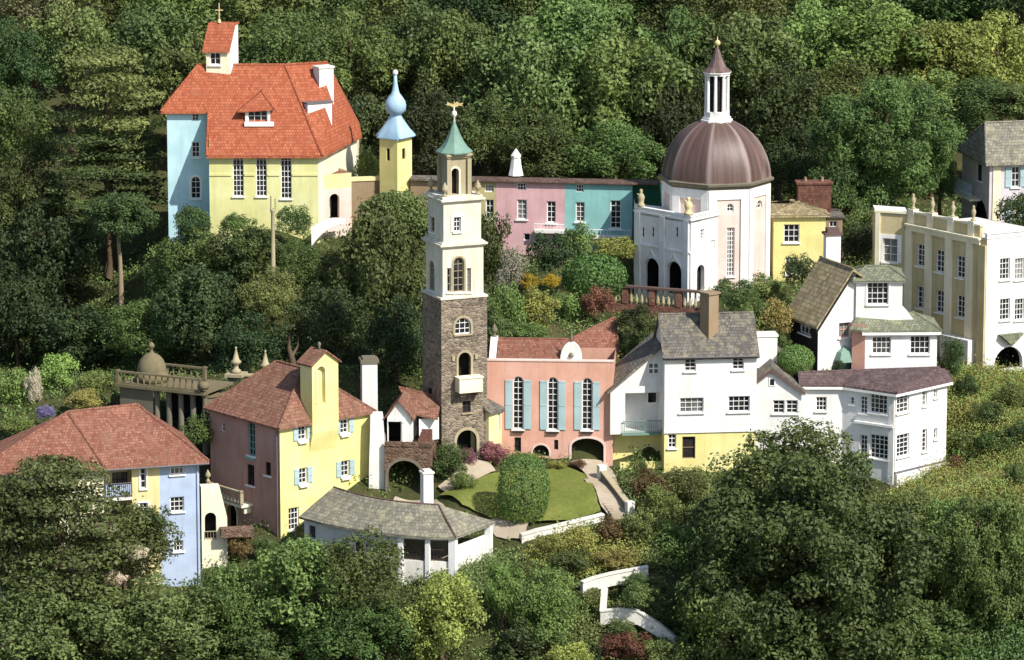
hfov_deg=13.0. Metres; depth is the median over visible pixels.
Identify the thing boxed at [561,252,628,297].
shrub
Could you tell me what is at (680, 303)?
balustrade
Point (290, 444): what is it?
yellow house
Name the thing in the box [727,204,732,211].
window
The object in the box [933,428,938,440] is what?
window
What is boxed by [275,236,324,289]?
tree
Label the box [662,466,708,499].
shrub
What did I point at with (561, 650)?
shrub
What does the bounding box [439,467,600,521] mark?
lawn
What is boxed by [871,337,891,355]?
window
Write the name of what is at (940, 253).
window
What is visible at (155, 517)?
shrub
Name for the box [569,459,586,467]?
shrub
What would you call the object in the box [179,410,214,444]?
shrub
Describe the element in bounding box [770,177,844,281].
yellow cottage
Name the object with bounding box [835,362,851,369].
door
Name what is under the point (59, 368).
shrub
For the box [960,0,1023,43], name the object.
tree
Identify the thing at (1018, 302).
window
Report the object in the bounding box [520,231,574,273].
shrub
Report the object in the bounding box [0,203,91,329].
tree
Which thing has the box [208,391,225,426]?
terrace wall
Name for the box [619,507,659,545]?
shrub
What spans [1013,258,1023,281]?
window
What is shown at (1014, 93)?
tree
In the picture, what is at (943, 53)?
tree
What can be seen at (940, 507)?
shrub
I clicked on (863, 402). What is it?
window
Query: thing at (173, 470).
window
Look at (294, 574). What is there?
tree
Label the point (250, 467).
window
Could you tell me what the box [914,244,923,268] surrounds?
window
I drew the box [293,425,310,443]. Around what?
window
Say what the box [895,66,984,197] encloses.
tree
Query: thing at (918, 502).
shrub
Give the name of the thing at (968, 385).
shrub
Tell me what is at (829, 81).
tree
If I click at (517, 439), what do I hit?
window
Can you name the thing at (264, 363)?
gate pier
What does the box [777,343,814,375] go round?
shrub
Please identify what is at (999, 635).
corner scrub
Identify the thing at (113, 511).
window
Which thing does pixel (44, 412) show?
shrub
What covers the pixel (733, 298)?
shrub
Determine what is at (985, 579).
tree
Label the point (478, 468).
gravel path
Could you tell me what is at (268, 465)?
window
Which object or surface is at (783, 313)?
shrub
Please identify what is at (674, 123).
tree
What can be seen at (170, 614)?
tree
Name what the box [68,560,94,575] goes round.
shrub
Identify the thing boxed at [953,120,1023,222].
lilac house
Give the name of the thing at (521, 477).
tree
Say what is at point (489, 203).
window
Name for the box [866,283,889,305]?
window
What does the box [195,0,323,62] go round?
tree
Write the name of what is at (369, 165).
shrub
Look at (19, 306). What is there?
tree
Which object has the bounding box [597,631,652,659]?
shrub
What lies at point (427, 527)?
garden pavilion
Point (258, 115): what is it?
window
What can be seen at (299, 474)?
window
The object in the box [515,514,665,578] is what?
golden hedge
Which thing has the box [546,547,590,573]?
shrub
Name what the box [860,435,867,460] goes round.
window
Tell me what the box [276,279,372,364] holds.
tree
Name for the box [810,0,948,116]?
tree
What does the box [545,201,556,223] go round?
window
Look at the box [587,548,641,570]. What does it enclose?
shrub
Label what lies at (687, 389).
white house
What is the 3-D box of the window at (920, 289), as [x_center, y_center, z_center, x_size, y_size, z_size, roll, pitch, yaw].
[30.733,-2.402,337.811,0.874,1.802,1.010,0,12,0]
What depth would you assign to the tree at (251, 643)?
304.37 m
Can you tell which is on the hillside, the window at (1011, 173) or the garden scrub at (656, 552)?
the garden scrub at (656, 552)
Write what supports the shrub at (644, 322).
on the hillside
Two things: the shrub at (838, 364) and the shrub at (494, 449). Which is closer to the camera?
the shrub at (494, 449)
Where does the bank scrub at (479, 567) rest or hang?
on the hillside
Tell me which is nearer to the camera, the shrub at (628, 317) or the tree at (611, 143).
the shrub at (628, 317)
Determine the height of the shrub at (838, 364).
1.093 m
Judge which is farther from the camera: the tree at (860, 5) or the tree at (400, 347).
the tree at (860, 5)
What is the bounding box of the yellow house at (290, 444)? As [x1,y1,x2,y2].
[203,342,376,537]
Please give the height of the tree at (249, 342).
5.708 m
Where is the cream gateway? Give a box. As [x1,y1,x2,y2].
[200,483,253,568]
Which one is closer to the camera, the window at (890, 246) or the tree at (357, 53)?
the window at (890, 246)
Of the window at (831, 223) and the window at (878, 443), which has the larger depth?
the window at (831, 223)
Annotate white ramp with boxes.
[311,218,344,246]
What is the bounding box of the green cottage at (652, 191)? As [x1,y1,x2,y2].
[632,179,661,242]
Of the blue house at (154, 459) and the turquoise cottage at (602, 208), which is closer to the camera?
the blue house at (154, 459)
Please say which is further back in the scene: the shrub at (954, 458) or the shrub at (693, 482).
the shrub at (954, 458)
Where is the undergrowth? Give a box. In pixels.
[0,183,1023,659]
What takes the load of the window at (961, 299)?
in the ochre house at (964, 283)
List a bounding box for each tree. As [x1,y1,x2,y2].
[0,0,89,119]
[0,14,68,165]
[0,82,62,238]
[0,148,74,270]
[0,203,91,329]
[0,271,56,368]
[0,453,154,650]
[0,468,57,647]
[0,563,143,659]
[21,0,118,160]
[23,303,118,374]
[27,129,167,279]
[40,43,171,273]
[48,217,104,301]
[50,0,148,107]
[73,499,184,618]
[86,189,160,310]
[90,0,199,155]
[93,571,224,659]
[94,296,189,357]
[115,0,227,51]
[140,241,192,312]
[144,31,205,126]
[147,259,265,368]
[159,224,223,279]
[180,559,266,649]
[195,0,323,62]
[201,224,285,310]
[202,615,304,659]
[211,309,283,372]
[235,263,304,354]
[238,9,353,79]
[240,532,366,658]
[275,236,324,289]
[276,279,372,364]
[280,0,379,49]
[285,585,430,659]
[295,3,412,116]
[305,523,417,659]
[326,191,425,336]
[336,0,448,84]
[347,91,388,174]
[355,0,472,159]
[355,294,422,386]
[357,187,427,294]
[386,80,480,174]
[396,568,489,659]
[403,0,511,102]
[406,5,513,135]
[446,91,529,176]
[456,14,588,175]
[477,0,594,41]
[481,208,513,287]
[482,561,527,636]
[488,106,585,177]
[496,451,550,524]
[505,0,657,177]
[505,559,590,651]
[553,28,698,178]
[558,117,667,179]
[575,0,666,35]
[615,73,700,174]
[639,4,730,114]
[640,0,736,34]
[670,552,789,659]
[675,63,705,121]
[682,9,807,128]
[683,449,955,659]
[702,411,879,596]
[703,0,807,72]
[737,54,828,200]
[761,120,828,200]
[766,0,865,147]
[773,0,882,69]
[788,53,891,169]
[805,72,967,213]
[807,154,883,261]
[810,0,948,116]
[828,0,964,26]
[871,596,978,659]
[889,17,997,97]
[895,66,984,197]
[921,0,1019,28]
[922,488,1023,647]
[928,148,956,215]
[938,75,1023,136]
[945,8,1023,120]
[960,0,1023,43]
[990,80,1023,119]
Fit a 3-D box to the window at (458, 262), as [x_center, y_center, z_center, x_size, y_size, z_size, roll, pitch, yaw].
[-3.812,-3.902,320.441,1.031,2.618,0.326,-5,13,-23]
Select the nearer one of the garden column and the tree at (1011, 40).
the garden column
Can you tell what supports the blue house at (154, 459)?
on the hillside
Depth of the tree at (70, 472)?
302.85 m
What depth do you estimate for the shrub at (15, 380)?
326.53 m
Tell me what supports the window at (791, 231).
in the yellow cottage at (803, 219)
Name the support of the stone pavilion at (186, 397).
on the hillside
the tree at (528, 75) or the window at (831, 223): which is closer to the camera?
the window at (831, 223)
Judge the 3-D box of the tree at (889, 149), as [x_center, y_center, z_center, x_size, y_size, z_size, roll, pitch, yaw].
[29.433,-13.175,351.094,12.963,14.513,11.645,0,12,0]
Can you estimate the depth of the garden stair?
317.73 m
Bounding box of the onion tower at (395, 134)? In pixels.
[376,70,415,195]
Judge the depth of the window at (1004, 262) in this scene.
332.69 m
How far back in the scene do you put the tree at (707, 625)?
303.70 m
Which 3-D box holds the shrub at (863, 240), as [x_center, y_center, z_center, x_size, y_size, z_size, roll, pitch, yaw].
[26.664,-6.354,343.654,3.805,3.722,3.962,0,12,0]
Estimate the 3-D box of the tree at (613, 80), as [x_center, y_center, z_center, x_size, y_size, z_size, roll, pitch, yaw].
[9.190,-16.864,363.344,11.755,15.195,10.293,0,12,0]
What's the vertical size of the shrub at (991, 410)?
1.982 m
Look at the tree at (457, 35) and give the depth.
365.47 m
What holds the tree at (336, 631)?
on the hillside
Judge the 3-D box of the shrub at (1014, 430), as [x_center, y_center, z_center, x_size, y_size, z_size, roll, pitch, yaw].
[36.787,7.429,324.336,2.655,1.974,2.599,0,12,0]
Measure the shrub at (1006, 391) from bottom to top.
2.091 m
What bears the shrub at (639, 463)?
on the hillside
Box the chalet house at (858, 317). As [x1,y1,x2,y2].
[788,227,942,370]
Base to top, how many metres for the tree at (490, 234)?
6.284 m
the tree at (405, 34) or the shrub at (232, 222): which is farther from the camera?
the tree at (405, 34)
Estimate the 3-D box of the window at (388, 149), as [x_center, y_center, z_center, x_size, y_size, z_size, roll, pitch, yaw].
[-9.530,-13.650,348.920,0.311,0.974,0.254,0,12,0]
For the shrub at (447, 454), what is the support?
on the hillside
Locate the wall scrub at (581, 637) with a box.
[560,574,712,659]
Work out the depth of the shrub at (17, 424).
321.29 m
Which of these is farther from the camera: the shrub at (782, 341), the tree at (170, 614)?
the shrub at (782, 341)
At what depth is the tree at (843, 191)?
348.49 m
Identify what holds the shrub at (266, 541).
on the hillside
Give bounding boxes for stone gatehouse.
[359,355,439,494]
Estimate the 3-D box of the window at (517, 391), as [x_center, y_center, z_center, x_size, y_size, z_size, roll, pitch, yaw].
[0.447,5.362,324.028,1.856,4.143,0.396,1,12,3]
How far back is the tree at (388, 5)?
377.15 m
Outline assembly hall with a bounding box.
[487,323,615,465]
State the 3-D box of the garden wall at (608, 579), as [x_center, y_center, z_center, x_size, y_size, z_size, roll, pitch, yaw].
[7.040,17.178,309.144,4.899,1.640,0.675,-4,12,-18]
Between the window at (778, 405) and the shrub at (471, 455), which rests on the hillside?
the shrub at (471, 455)
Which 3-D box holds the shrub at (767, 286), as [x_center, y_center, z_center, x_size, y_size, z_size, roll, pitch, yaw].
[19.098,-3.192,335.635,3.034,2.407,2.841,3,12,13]
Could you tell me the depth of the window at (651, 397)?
324.86 m
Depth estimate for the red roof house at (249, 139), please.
348.19 m
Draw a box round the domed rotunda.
[633,36,773,306]
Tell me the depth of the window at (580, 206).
348.70 m
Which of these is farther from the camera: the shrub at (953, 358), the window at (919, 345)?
the shrub at (953, 358)
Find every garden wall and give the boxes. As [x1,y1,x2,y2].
[244,373,253,379]
[351,176,379,229]
[520,512,604,542]
[580,565,647,593]
[600,587,678,648]
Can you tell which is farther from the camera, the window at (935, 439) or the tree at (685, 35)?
the tree at (685, 35)
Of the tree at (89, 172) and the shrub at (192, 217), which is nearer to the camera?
the shrub at (192, 217)
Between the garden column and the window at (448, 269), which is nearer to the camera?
the window at (448, 269)
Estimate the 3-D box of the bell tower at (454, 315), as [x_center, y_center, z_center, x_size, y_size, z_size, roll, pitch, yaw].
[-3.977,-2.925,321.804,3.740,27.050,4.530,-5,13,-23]
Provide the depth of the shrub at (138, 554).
304.64 m
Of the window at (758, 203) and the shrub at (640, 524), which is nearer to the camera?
the shrub at (640, 524)
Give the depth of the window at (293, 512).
317.96 m
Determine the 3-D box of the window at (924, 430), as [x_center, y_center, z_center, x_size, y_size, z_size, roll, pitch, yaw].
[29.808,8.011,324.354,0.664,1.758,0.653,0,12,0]
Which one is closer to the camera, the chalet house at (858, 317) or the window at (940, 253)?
the chalet house at (858, 317)
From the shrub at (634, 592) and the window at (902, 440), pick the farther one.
the window at (902, 440)
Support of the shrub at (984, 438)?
on the hillside
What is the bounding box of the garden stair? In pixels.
[584,464,634,519]
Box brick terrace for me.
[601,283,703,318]
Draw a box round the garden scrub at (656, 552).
[613,465,740,570]
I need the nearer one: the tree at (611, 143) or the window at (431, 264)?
the window at (431, 264)
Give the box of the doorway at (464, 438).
[457,430,470,451]
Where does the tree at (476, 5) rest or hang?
on the hillside
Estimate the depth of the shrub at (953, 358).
328.53 m
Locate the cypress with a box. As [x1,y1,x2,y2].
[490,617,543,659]
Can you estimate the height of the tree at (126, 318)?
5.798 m
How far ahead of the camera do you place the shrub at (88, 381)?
326.71 m
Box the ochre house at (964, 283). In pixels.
[872,193,1023,371]
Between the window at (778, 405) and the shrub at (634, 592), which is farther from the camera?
the window at (778, 405)
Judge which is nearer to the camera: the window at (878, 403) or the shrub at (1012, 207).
the window at (878, 403)
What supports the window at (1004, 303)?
in the ochre house at (964, 283)
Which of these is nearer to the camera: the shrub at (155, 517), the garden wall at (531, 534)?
the shrub at (155, 517)
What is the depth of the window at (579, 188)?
348.36 m
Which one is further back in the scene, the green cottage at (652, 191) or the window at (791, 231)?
the green cottage at (652, 191)
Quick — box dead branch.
[0,636,20,659]
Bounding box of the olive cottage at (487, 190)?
[473,176,496,243]
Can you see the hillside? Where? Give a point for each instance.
(56, 102)
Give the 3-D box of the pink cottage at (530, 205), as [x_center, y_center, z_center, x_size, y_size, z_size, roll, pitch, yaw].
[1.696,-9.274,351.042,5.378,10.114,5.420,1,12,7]
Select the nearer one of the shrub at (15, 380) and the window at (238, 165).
the shrub at (15, 380)
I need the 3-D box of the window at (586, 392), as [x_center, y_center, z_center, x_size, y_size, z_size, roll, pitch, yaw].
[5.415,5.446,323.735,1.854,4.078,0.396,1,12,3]
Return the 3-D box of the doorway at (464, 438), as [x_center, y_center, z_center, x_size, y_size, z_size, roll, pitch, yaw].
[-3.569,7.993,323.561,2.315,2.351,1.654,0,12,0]
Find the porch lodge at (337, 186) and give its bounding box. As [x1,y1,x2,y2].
[324,168,351,238]
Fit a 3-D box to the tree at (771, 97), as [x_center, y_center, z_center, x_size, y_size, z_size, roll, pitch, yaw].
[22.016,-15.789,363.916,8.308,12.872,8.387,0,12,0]
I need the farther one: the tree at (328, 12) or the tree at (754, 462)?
the tree at (328, 12)
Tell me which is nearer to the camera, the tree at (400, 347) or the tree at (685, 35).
the tree at (400, 347)
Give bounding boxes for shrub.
[0,364,38,404]
[0,416,35,434]
[24,366,42,402]
[35,405,55,418]
[37,352,80,389]
[63,388,103,408]
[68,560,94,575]
[75,367,122,400]
[94,520,116,536]
[100,570,128,586]
[123,543,149,559]
[131,505,171,538]
[173,203,212,239]
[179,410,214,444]
[216,212,257,234]
[224,536,256,558]
[252,536,281,559]
[275,204,312,237]
[351,147,379,176]
[431,442,470,478]
[436,436,448,448]
[449,471,478,488]
[460,448,477,463]
[479,440,509,464]
[487,280,528,328]
[487,314,518,341]
[494,248,529,292]
[509,321,547,337]
[512,560,543,577]
[517,284,560,328]
[518,272,540,289]
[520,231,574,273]
[534,533,569,557]
[540,273,560,287]
[545,641,595,659]
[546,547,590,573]
[548,460,567,468]
[552,292,592,321]
[555,219,596,260]
[560,526,600,553]
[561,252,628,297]
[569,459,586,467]
[578,587,600,604]
[579,285,616,317]
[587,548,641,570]
[591,236,638,259]
[595,513,634,545]
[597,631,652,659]
[607,617,636,634]
[614,302,653,331]
[619,330,639,354]
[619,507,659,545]
[619,572,649,585]
[620,582,659,607]
[628,458,647,472]
[629,464,670,502]
[631,314,655,343]
[637,482,682,527]
[641,638,685,659]
[646,636,670,653]
[648,519,704,567]
[655,583,695,622]
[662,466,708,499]
[711,276,762,306]
[733,301,777,330]
[750,270,785,302]
[755,295,794,335]
[772,327,792,349]
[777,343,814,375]
[780,252,815,284]
[831,360,845,369]
[841,222,871,266]
[893,483,933,519]
[920,494,974,535]
[938,336,964,378]
[947,454,967,469]
[951,426,974,446]
[952,373,980,398]
[970,400,1004,427]
[974,429,1016,452]
[990,381,1023,406]
[994,192,1023,225]
[1002,461,1023,485]
[1004,418,1023,445]
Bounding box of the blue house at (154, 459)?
[0,403,209,614]
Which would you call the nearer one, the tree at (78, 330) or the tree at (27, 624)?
the tree at (27, 624)
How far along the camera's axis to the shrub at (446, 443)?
322.17 m
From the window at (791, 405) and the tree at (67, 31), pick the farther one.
the tree at (67, 31)
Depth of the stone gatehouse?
320.34 m
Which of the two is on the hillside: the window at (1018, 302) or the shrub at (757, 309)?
the shrub at (757, 309)
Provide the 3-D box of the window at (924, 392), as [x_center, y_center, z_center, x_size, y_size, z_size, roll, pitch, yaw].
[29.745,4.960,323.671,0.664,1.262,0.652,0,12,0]
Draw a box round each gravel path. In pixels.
[393,496,443,505]
[438,459,495,490]
[488,519,528,538]
[570,459,624,514]
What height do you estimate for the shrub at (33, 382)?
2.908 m
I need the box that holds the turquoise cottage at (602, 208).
[564,178,633,254]
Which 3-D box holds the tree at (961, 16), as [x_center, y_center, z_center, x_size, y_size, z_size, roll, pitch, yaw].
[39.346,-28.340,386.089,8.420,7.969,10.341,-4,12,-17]
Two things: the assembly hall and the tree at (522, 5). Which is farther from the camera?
the tree at (522, 5)
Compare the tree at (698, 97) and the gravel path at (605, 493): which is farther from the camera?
the tree at (698, 97)
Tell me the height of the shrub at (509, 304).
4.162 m
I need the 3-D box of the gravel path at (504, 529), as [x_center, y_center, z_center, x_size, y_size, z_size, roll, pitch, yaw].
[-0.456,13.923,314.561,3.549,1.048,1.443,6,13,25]
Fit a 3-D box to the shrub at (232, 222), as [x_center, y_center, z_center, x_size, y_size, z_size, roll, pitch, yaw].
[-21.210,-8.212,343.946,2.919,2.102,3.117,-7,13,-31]
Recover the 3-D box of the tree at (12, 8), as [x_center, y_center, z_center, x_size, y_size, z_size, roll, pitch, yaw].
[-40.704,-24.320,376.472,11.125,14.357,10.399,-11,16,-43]
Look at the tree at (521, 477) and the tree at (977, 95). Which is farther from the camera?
the tree at (977, 95)
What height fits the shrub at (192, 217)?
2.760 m
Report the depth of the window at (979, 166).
351.52 m
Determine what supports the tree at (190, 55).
on the hillside
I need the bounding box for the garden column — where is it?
[270,196,275,285]
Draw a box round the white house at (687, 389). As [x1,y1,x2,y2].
[605,290,808,472]
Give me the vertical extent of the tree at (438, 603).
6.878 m
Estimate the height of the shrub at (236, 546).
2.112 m
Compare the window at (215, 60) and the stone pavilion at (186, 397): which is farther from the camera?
the window at (215, 60)
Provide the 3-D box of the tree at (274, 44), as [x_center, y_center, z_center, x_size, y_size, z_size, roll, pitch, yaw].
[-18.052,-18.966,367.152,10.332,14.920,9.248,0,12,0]
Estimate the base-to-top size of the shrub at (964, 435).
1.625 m
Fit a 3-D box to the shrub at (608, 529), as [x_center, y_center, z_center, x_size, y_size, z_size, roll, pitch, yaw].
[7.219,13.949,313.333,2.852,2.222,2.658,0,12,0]
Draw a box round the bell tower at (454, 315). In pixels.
[421,101,487,460]
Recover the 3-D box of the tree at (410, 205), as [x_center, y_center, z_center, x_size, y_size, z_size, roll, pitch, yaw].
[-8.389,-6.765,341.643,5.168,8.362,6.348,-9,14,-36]
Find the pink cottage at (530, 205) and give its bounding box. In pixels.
[496,149,565,256]
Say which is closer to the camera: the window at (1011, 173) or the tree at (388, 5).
the window at (1011, 173)
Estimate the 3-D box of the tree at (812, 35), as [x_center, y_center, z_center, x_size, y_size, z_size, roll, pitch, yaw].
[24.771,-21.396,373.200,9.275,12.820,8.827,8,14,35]
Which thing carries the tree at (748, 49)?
on the hillside
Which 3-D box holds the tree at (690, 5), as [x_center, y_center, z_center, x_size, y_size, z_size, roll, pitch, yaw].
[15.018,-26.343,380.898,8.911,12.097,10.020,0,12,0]
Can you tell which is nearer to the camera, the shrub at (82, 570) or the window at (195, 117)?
the shrub at (82, 570)
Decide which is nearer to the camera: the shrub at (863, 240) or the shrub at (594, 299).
the shrub at (594, 299)
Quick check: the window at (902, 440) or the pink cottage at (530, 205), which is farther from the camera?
the pink cottage at (530, 205)
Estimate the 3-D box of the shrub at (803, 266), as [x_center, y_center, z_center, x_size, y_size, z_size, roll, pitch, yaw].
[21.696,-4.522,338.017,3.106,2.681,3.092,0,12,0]
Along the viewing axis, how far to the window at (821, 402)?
324.23 m
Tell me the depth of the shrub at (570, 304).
334.90 m
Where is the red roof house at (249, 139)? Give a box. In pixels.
[160,3,361,251]
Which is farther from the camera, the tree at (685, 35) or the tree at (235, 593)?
the tree at (685, 35)
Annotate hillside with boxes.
[0,0,1023,659]
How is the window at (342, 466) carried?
in the yellow house at (290, 444)
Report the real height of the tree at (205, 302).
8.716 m
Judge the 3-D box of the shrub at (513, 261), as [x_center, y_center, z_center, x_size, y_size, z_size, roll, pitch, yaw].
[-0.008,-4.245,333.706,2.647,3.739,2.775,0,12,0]
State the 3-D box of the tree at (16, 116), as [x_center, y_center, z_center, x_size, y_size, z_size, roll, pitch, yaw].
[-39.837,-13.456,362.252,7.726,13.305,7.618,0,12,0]
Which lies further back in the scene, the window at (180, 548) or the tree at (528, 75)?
the tree at (528, 75)
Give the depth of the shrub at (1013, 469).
316.48 m
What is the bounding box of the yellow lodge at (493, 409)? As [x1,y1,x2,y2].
[471,398,504,457]
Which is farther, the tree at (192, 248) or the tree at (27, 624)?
the tree at (192, 248)
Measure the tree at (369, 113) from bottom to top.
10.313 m
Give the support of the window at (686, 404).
in the white house at (687, 389)
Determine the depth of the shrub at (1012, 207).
338.86 m
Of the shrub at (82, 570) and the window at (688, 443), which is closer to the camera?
the shrub at (82, 570)
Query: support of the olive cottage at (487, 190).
on the hillside
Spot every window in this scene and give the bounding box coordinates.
[111,505,127,515]
[112,472,126,484]
[139,469,147,490]
[169,466,185,476]
[170,496,185,513]
[172,540,184,552]
[190,142,200,158]
[190,177,201,199]
[192,114,198,120]
[208,53,221,65]
[232,158,244,197]
[245,464,254,487]
[246,423,255,459]
[248,111,267,120]
[255,158,267,197]
[263,462,271,477]
[280,158,292,199]
[289,507,297,531]
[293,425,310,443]
[294,466,312,487]
[310,525,315,539]
[336,459,354,480]
[338,418,353,437]
[387,148,389,160]
[426,261,434,292]
[428,217,434,233]
[446,268,452,293]
[452,257,465,293]
[453,217,462,233]
[454,318,472,336]
[461,401,472,414]
[466,268,472,293]
[485,185,493,191]
[486,199,493,218]
[505,376,530,432]
[515,199,527,220]
[515,437,520,451]
[517,183,525,189]
[524,233,529,240]
[540,377,565,433]
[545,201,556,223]
[554,440,557,448]
[574,202,585,223]
[574,378,599,433]
[576,185,583,191]
[609,200,621,229]
[647,392,656,403]
[648,363,657,373]
[667,434,677,449]
[678,397,704,414]
[682,436,694,458]
[683,360,697,372]
[725,227,735,277]
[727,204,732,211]
[727,396,750,413]
[731,359,745,371]
[756,201,760,208]
[769,378,774,385]
[771,400,785,414]
[782,224,800,243]
[784,257,797,275]
[785,400,798,414]
[797,324,810,337]
[814,397,827,412]
[829,221,836,226]
[838,322,851,339]
[848,397,854,405]
[857,396,867,415]
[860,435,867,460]
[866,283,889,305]
[867,394,887,415]
[867,434,888,461]
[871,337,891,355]
[881,238,898,263]
[896,395,910,415]
[896,433,910,459]
[908,336,930,355]
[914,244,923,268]
[914,286,923,310]
[921,391,928,407]
[921,429,928,453]
[933,249,943,274]
[933,290,943,314]
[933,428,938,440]
[954,255,964,279]
[954,295,964,319]
[975,164,981,182]
[999,258,1011,281]
[999,298,1011,321]
[1005,166,1023,188]
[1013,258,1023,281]
[1014,298,1023,321]
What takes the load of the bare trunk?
on the hillside
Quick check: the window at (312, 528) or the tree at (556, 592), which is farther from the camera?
the window at (312, 528)
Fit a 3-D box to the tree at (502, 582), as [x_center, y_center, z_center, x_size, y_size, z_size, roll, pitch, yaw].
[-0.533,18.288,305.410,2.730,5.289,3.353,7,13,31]
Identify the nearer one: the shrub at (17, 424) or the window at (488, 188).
the shrub at (17, 424)
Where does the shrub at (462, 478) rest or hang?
on the lawn
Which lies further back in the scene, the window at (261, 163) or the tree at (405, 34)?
the tree at (405, 34)
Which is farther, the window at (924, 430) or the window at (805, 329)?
the window at (805, 329)
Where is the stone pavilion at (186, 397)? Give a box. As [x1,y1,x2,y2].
[114,342,232,454]
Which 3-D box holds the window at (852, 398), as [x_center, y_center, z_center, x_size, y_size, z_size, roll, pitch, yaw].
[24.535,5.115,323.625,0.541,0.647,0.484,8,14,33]
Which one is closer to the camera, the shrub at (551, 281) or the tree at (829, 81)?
the shrub at (551, 281)
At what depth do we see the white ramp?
346.32 m
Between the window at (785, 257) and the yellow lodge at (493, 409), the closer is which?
the yellow lodge at (493, 409)
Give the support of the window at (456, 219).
in the bell tower at (454, 315)
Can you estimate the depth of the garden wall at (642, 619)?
306.51 m
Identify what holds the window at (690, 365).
in the white house at (687, 389)
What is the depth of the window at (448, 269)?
320.30 m
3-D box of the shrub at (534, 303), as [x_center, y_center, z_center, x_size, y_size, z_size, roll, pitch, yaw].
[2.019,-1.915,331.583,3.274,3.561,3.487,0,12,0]
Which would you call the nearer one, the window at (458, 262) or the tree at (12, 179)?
the window at (458, 262)
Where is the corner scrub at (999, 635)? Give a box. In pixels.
[909,601,1023,659]
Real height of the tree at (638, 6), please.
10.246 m
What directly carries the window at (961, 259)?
in the ochre house at (964, 283)
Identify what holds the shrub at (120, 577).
on the hillside
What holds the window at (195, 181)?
in the red roof house at (249, 139)
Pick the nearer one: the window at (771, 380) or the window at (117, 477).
the window at (117, 477)
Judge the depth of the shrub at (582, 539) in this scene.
311.67 m
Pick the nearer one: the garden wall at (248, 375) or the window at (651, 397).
the window at (651, 397)
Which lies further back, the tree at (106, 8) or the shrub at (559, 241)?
the tree at (106, 8)
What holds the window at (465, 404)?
in the bell tower at (454, 315)
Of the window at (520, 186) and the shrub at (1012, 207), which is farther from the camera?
the window at (520, 186)
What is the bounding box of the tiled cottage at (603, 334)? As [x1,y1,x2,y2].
[572,316,619,357]
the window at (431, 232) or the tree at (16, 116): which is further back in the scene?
the tree at (16, 116)
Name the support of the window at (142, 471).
in the blue house at (154, 459)
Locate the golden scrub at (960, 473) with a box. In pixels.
[872,354,1023,529]
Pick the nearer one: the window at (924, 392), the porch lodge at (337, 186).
the window at (924, 392)
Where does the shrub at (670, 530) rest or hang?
on the hillside
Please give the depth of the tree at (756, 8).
377.38 m
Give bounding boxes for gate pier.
[224,347,247,389]
[260,350,270,367]
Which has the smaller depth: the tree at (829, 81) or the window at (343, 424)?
the window at (343, 424)
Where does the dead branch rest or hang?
in the tree at (27, 624)
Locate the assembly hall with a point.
(551, 396)
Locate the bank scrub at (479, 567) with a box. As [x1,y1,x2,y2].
[410,540,547,605]
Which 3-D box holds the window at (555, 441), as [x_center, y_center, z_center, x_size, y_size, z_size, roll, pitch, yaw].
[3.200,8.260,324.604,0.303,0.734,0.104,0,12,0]
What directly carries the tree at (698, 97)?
on the hillside
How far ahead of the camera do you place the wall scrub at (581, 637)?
307.09 m
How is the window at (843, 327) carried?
in the chalet house at (858, 317)
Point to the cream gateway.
(216, 531)
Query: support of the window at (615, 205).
in the turquoise cottage at (602, 208)
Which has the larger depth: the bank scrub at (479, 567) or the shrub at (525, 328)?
the shrub at (525, 328)
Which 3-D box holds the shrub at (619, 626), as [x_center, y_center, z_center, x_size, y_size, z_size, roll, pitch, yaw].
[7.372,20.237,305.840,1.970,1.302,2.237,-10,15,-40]
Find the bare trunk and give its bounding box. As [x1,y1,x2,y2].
[287,333,298,364]
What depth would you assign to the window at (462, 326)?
321.24 m
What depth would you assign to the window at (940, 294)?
336.41 m
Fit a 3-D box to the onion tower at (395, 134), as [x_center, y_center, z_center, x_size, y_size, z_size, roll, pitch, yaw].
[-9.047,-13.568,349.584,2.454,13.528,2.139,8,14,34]
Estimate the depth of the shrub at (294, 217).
343.21 m
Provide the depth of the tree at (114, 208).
345.68 m
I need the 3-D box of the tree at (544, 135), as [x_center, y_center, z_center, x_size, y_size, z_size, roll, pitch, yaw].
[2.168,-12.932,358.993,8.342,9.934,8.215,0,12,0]
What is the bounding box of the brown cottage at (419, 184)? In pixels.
[410,175,474,218]
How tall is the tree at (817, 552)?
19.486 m
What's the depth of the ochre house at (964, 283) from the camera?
334.39 m
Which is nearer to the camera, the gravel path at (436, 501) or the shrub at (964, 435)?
the gravel path at (436, 501)
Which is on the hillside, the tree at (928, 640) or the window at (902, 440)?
the tree at (928, 640)
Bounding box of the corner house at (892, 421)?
[796,366,952,488]
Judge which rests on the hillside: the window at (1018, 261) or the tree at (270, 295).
the tree at (270, 295)
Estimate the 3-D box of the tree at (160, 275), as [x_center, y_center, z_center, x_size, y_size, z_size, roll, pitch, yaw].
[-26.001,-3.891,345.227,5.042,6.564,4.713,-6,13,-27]
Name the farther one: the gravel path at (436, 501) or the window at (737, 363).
the window at (737, 363)
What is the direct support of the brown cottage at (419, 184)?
on the hillside
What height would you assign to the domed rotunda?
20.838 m
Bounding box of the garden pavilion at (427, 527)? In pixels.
[299,468,494,584]
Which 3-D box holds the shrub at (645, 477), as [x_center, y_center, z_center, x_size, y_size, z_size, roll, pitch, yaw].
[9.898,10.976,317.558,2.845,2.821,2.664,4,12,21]
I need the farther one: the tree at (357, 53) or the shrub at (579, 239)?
the tree at (357, 53)
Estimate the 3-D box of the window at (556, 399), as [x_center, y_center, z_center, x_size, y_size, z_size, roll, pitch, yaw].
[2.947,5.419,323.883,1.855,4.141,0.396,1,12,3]

